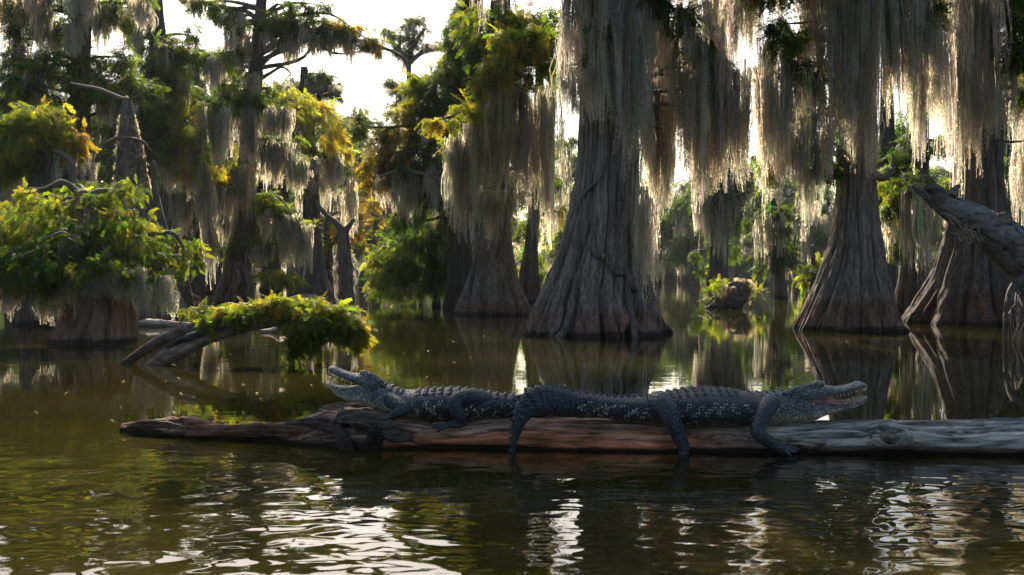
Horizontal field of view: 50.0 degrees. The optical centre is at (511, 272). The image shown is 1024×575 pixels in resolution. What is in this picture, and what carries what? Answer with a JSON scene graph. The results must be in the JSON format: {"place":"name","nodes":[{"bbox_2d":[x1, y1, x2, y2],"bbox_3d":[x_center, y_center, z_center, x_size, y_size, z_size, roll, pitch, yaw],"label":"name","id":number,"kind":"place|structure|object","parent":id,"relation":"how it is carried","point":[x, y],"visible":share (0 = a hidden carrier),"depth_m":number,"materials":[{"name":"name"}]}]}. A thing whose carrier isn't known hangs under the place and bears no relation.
{"place":"outdoors","nodes":[
{"label":"outdoors","id":0,"kind":"place"},
{"bbox_2d":[288,294,326,298],"bbox_3d":[-7.044,0.827,37.576,1.420,0.230,0.175,0,0,0],"label":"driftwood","id":1,"kind":"object","parent":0,"point":[305,295],"visible":0.48,"depth_m":37.53,"materials":[{"name":"grey wood"}]},
{"bbox_2d":[188,271,746,280],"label":"bank","id":2,"kind":"structure","parent":0,"point":[427,280],"depth_m":134.70,"materials":[{"name":"green plant"}]},
{"bbox_2d":[188,227,936,280],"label":"woods","id":3,"kind":"object","parent":2,"relation":"on","point":[743,269],"visible":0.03,"depth_m":131.81,"materials":[{"name":"green plant"}]},
{"bbox_2d":[0,280,1023,574],"bbox_3d":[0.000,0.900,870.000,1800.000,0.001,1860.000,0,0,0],"label":"lake","id":4,"kind":"structure","parent":0,"point":[86,488],"depth_m":4.95,"materials":[{"name":"liquid"}]},
{"bbox_2d":[0,90,64,253],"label":"bald cypress","id":5,"kind":"object","parent":4,"relation":"on","point":[8,197],"visible":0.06,"depth_m":44.65,"materials":[{"name":"green plant"}]},
{"bbox_2d":[0,94,100,324],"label":"bald cypress","id":6,"kind":"object","parent":4,"relation":"in","point":[46,153],"visible":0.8,"depth_m":18.97,"materials":[{"name":"green plant"}]},
{"bbox_2d":[0,0,177,188],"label":"bald cypress","id":7,"kind":"object","parent":4,"relation":"in","point":[28,78],"visible":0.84,"depth_m":25.44,"materials":[{"name":"green plant"}]},
{"bbox_2d":[65,107,112,198],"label":"bald cypress","id":8,"kind":"object","parent":4,"relation":"on","point":[95,139],"visible":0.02,"depth_m":50.75,"materials":[{"name":"green plant"}]},
{"bbox_2d":[0,174,214,344],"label":"bald cypress","id":9,"kind":"object","parent":4,"relation":"on","point":[89,264],"visible":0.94,"depth_m":13.64,"materials":[{"name":"green plant"}]},
{"bbox_2d":[91,84,158,214],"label":"bald cypress","id":10,"kind":"object","parent":4,"relation":"on","point":[107,161],"visible":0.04,"depth_m":42.62,"materials":[{"name":"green plant"}]},
{"bbox_2d":[70,82,191,321],"bbox_3d":[-6.945,-1.154,20.450,1.988,4.808,1.737,0,0,-39],"label":"dead snag","id":11,"kind":"object","parent":4,"relation":"on","point":[129,155],"visible":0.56,"depth_m":20.32,"materials":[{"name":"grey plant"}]},
{"bbox_2d":[138,319,189,326],"bbox_3d":[-5.734,0.850,18.387,1.136,0.167,0.137,0,0,0],"label":"driftwood","id":12,"kind":"object","parent":4,"relation":"on","point":[155,323],"visible":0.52,"depth_m":18.35,"materials":[{"name":"grey wood"}]},
{"bbox_2d":[114,0,242,305],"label":"bald cypress","id":13,"kind":"object","parent":4,"relation":"in","point":[193,122],"visible":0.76,"depth_m":28.70,"materials":[{"name":"grey plant"}]},
{"bbox_2d":[192,293,200,298],"bbox_3d":[-10.888,0.806,37.578,0.500,0.337,0.158,0,0,0],"label":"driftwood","id":14,"kind":"object","parent":4,"relation":"on","point":[196,296],"visible":0.48,"depth_m":37.55,"materials":[{"name":"grey wood"}]},
{"bbox_2d":[184,39,233,293],"bbox_3d":[-13.912,-4.439,48.005,4.059,11.378,6.084,0,0,0],"label":"bald cypress","id":15,"kind":"object","parent":4,"relation":"on","point":[198,284],"visible":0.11,"depth_m":47.70,"materials":[{"name":"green plant"}]},
{"bbox_2d":[189,140,239,292],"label":"bald cypress","id":16,"kind":"object","parent":4,"relation":"on","point":[217,273],"visible":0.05,"depth_m":49.68,"materials":[{"name":"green plant"}]},
{"bbox_2d":[203,61,246,270],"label":"bald cypress","id":17,"kind":"object","parent":4,"relation":"on","point":[232,80],"visible":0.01,"depth_m":55.48,"materials":[{"name":"green plant"}]},
{"bbox_2d":[119,290,378,365],"bbox_3d":[-2.628,0.654,11.214,2.657,0.993,1.320,0,0,9],"label":"leaning tree","id":18,"kind":"object","parent":4,"relation":"on","point":[305,326],"visible":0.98,"depth_m":10.76,"materials":[{"name":"green plant"}]},
{"bbox_2d":[251,262,259,283],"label":"bald cypress","id":19,"kind":"object","parent":4,"relation":"on","point":[253,269],"visible":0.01,"depth_m":88.77,"materials":[{"name":"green plant"}]},
{"bbox_2d":[234,133,301,291],"bbox_3d":[-11.239,-3.597,52.155,4.267,9.695,5.426,0,0,0],"label":"bald cypress","id":20,"kind":"object","parent":4,"relation":"on","point":[286,194],"visible":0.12,"depth_m":50.74,"materials":[{"name":"grey plant"}]},
{"bbox_2d":[260,326,278,331],"bbox_3d":[-3.622,0.837,16.624,0.390,0.129,0.090,0,0,0],"label":"driftwood","id":21,"kind":"object","parent":4,"relation":"on","point":[273,329],"visible":0.49,"depth_m":16.60,"materials":[{"name":"grey wood"}]},
{"bbox_2d":[251,202,301,289],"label":"bald cypress","id":22,"kind":"object","parent":4,"relation":"on","point":[264,286],"visible":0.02,"depth_m":57.57,"materials":[{"name":"green plant"}]},
{"bbox_2d":[176,0,409,304],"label":"bald cypress","id":23,"kind":"object","parent":4,"relation":"in","point":[263,25],"visible":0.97,"depth_m":31.34,"materials":[{"name":"grey plant"}]},
{"bbox_2d":[281,185,327,274],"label":"bald cypress","id":24,"kind":"object","parent":4,"relation":"on","point":[291,259],"visible":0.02,"depth_m":72.04,"materials":[{"name":"green plant"}]},
{"bbox_2d":[258,66,359,296],"bbox_3d":[-7.934,-3.335,40.036,4.438,9.171,7.760,0,0,0],"label":"bald cypress","id":25,"kind":"object","parent":4,"relation":"in","point":[311,92],"visible":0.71,"depth_m":41.41,"materials":[{"name":"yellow plant"}]},
{"bbox_2d":[314,199,359,308],"bbox_3d":[-4.164,-0.264,26.419,1.021,3.029,0.708,0,0,-26],"label":"dead snag","id":26,"kind":"object","parent":4,"relation":"on","point":[344,258],"visible":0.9,"depth_m":26.38,"materials":[{"name":"grey wood"}]},
{"bbox_2d":[317,110,371,277],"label":"bald cypress","id":27,"kind":"object","parent":4,"relation":"on","point":[348,128],"visible":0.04,"depth_m":65.02,"materials":[{"name":"green plant"}]},
{"bbox_2d":[320,188,388,292],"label":"bald cypress","id":28,"kind":"object","parent":4,"relation":"in","point":[358,246],"visible":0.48,"depth_m":49.89,"materials":[{"name":"green plant"}]},
{"bbox_2d":[341,99,384,285],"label":"tree","id":29,"kind":"object","parent":4,"relation":"on","point":[363,272],"visible":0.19,"depth_m":77.88,"materials":[{"name":"green plant"}]},
{"bbox_2d":[341,173,405,288],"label":"bald cypress","id":30,"kind":"object","parent":4,"relation":"on","point":[386,211],"visible":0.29,"depth_m":59.49,"materials":[{"name":"green plant"}]},
{"bbox_2d":[357,204,449,306],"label":"bald cypress","id":31,"kind":"object","parent":4,"relation":"in","point":[401,278],"visible":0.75,"depth_m":28.80,"materials":[{"name":"green plant"}]},
{"bbox_2d":[367,10,443,263],"bbox_3d":[-5.510,-6.807,61.754,5.497,16.115,2.969,0,0,0],"label":"bald cypress","id":32,"kind":"object","parent":4,"relation":"on","point":[411,25],"visible":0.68,"depth_m":61.82,"materials":[{"name":"green plant"}]},
{"bbox_2d":[346,0,488,308],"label":"bald cypress","id":33,"kind":"object","parent":4,"relation":"in","point":[419,176],"visible":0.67,"depth_m":27.59,"materials":[{"name":"green plant"}]},
{"bbox_2d":[432,170,527,257],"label":"bald cypress","id":34,"kind":"object","parent":4,"relation":"on","point":[521,239],"visible":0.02,"depth_m":79.96,"materials":[{"name":"green plant"}]},
{"bbox_2d":[414,0,573,314],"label":"bald cypress","id":35,"kind":"object","parent":4,"relation":"on","point":[502,143],"visible":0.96,"depth_m":23.12,"materials":[{"name":"grey plant"}]},
{"bbox_2d":[35,297,991,415],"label":"floating leaves","id":36,"kind":"object","parent":4,"relation":"on","point":[564,384],"visible":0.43,"depth_m":12.57,"materials":[{"name":"green plant"}]},
{"bbox_2d":[512,68,577,301],"bbox_3d":[1.231,-2.745,34.096,2.489,7.990,1.885,0,0,-32],"label":"bald cypress","id":37,"kind":"object","parent":4,"relation":"in","point":[531,278],"visible":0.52,"depth_m":33.85,"materials":[{"name":"grey plant"}]},
{"bbox_2d":[540,179,572,259],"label":"bald cypress","id":38,"kind":"object","parent":4,"relation":"on","point":[555,241],"visible":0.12,"depth_m":68.75,"materials":[{"name":"green plant"}]},
{"bbox_2d":[538,152,576,271],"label":"bald cypress","id":39,"kind":"object","parent":4,"relation":"on","point":[574,161],"visible":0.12,"depth_m":83.76,"materials":[{"name":"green plant"}]},
{"bbox_2d":[119,402,1023,455],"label":"floating log","id":40,"kind":"object","parent":4,"relation":"on","point":[345,426],"visible":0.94,"depth_m":5.58,"materials":[{"name":"brown wood"}]},
{"bbox_2d":[327,366,596,431],"bbox_3d":[-0.113,0.677,5.895,1.728,0.367,0.510,0,0,-12],"label":"alligator","id":41,"kind":"object","parent":40,"relation":"on","point":[459,406],"visible":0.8,"depth_m":5.71},
{"bbox_2d":[507,380,866,456],"bbox_3d":[0.897,0.783,5.610,1.846,0.473,0.578,0,0,0],"label":"alligator","id":42,"kind":"object","parent":40,"relation":"on","point":[674,411],"visible":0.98,"depth_m":5.53},
{"bbox_2d":[471,0,763,337],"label":"bald cypress","id":43,"kind":"object","parent":4,"relation":"on","point":[627,75],"visible":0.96,"depth_m":15.89,"materials":[{"name":"grey plant"}]},
{"bbox_2d":[639,170,685,283],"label":"bald cypress","id":44,"kind":"object","parent":4,"relation":"on","point":[662,243],"visible":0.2,"depth_m":86.91,"materials":[{"name":"green plant"}]},
{"bbox_2d":[659,197,700,282],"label":"bald cypress","id":45,"kind":"object","parent":4,"relation":"on","point":[666,266],"visible":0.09,"depth_m":94.65,"materials":[{"name":"green plant"}]},
{"bbox_2d":[677,262,690,281],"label":"bald cypress","id":46,"kind":"object","parent":4,"relation":"on","point":[684,278],"visible":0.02,"depth_m":104.69,"materials":[{"name":"grey plant"}]},
{"bbox_2d":[652,174,745,284],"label":"bald cypress","id":47,"kind":"object","parent":4,"relation":"in","point":[677,218],"visible":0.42,"depth_m":80.68,"materials":[{"name":"green plant"}]},
{"bbox_2d":[685,22,760,293],"bbox_3d":[9.179,-4.950,47.926,3.448,12.400,3.455,0,0,0],"label":"bald cypress","id":48,"kind":"object","parent":4,"relation":"in","point":[716,219],"visible":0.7,"depth_m":47.34,"materials":[{"name":"grey plant"}]},
{"bbox_2d":[699,274,768,308],"bbox_3d":[5.637,0.556,27.889,1.810,1.085,0.878,0,0,0],"label":"drift stump","id":49,"kind":"object","parent":4,"relation":"on","point":[736,294],"visible":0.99,"depth_m":27.70,"materials":[{"name":"brown wood"}]},
{"bbox_2d":[729,182,779,283],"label":"bald cypress","id":50,"kind":"object","parent":4,"relation":"on","point":[744,243],"visible":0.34,"depth_m":88.58,"materials":[{"name":"green plant"}]},
{"bbox_2d":[728,181,780,281],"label":"bald cypress","id":51,"kind":"object","parent":4,"relation":"on","point":[733,272],"visible":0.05,"depth_m":94.07,"materials":[{"name":"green plant"}]},
{"bbox_2d":[744,193,806,297],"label":"bald cypress","id":52,"kind":"object","parent":4,"relation":"on","point":[774,235],"visible":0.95,"depth_m":38.99,"materials":[{"name":"green plant"}]},
{"bbox_2d":[758,164,829,282],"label":"bald cypress","id":53,"kind":"object","parent":4,"relation":"on","point":[788,191],"visible":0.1,"depth_m":96.26,"materials":[{"name":"green plant"}]},
{"bbox_2d":[790,244,825,294],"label":"bald cypress","id":54,"kind":"object","parent":4,"relation":"in","point":[808,272],"visible":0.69,"depth_m":43.93,"materials":[{"name":"green plant"}]},
{"bbox_2d":[785,186,834,265],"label":"bald cypress","id":55,"kind":"object","parent":4,"relation":"on","point":[822,222],"visible":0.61,"depth_m":74.15,"materials":[{"name":"grey plant"}]},
{"bbox_2d":[717,0,1012,332],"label":"bald cypress","id":56,"kind":"object","parent":4,"relation":"in","point":[852,289],"visible":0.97,"depth_m":16.87,"materials":[{"name":"grey plant"}]},
{"bbox_2d":[875,68,906,293],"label":"bald cypress","id":57,"kind":"object","parent":4,"relation":"in","point":[889,130],"visible":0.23,"depth_m":32.82,"materials":[{"name":"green plant"}]},
{"bbox_2d":[877,72,952,310],"bbox_3d":[9.634,-4.171,25.853,2.145,10.842,2.192,0,0,0],"label":"bald cypress","id":58,"kind":"object","parent":4,"relation":"in","point":[920,225],"visible":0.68,"depth_m":25.85,"materials":[{"name":"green plant"}]},
{"bbox_2d":[929,161,952,257],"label":"bald cypress","id":59,"kind":"object","parent":4,"relation":"on","point":[943,171],"visible":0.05,"depth_m":69.82,"materials":[{"name":"green plant"}]},
{"bbox_2d":[901,0,1023,326],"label":"bald cypress","id":60,"kind":"object","parent":4,"relation":"in","point":[966,283],"visible":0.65,"depth_m":19.09,"materials":[{"name":"brown plant"}]},
{"bbox_2d":[911,183,1023,341],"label":"fallen trunk","id":61,"kind":"object","parent":4,"relation":"in","point":[997,238],"visible":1,"depth_m":14.43,"materials":[{"name":"grey wood"}]},
{"bbox_2d":[1001,6,1023,225],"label":"bald cypress","id":62,"kind":"object","parent":4,"relation":"on","point":[1011,207],"visible":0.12,"depth_m":39.85,"materials":[{"name":"grey plant"}]},
{"bbox_2d":[1004,124,1023,222],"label":"bald cypress","id":63,"kind":"object","parent":4,"relation":"on","point":[1005,156],"visible":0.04,"depth_m":82.34,"materials":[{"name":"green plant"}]},
{"bbox_2d":[0,0,1023,270],"label":"sky","id":64,"kind":"structure","parent":0,"point":[362,84],"materials":[{"name":"white"}]}
]}

